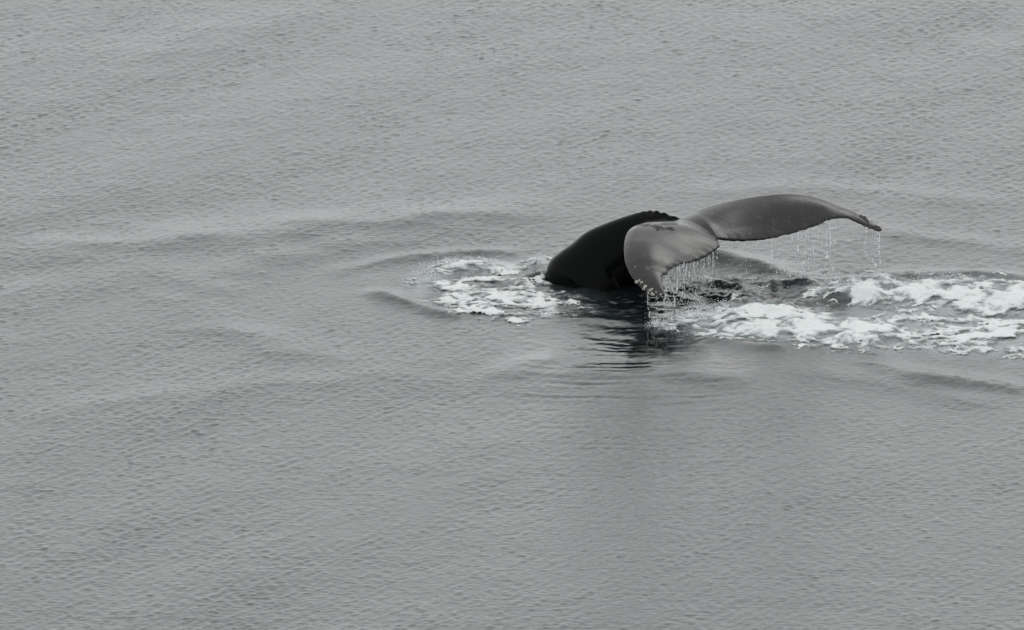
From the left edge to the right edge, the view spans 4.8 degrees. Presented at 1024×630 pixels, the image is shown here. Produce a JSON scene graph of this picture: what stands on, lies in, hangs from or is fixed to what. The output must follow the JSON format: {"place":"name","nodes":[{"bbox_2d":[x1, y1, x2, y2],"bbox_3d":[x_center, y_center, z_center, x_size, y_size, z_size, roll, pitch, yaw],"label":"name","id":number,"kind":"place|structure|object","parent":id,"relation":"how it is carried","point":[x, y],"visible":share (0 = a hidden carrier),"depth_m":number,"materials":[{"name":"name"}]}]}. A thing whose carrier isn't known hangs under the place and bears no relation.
{"place":"outdoors","nodes":[
{"label":"outdoors","id":0,"kind":"place"},
{"bbox_2d":[0,0,1023,629],"bbox_3d":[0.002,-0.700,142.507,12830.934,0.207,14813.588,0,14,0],"label":"water","id":1,"kind":"structure","parent":0,"point":[250,378],"depth_m":139.45,"materials":[{"name":"grey liquid"}]},
{"bbox_2d":[404,257,592,326],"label":"foam","id":2,"kind":"object","parent":1,"relation":"on","point":[534,301],"visible":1,"depth_m":140.77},
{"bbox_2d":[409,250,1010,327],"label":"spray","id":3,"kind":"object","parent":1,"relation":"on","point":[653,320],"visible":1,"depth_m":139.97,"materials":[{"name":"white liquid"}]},
{"bbox_2d":[546,193,881,296],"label":"whale","id":4,"kind":"object","parent":1,"relation":"on","point":[645,251],"visible":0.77,"depth_m":141.22},
{"bbox_2d":[651,269,1023,359],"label":"foam","id":5,"kind":"object","parent":1,"relation":"on","point":[810,325],"visible":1,"depth_m":139.70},
{"bbox_2d":[647,220,880,317],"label":"falling water","id":6,"kind":"structure","parent":0,"point":[694,267],"depth_m":141.08,"materials":[{"name":"white liquid"}]}
]}

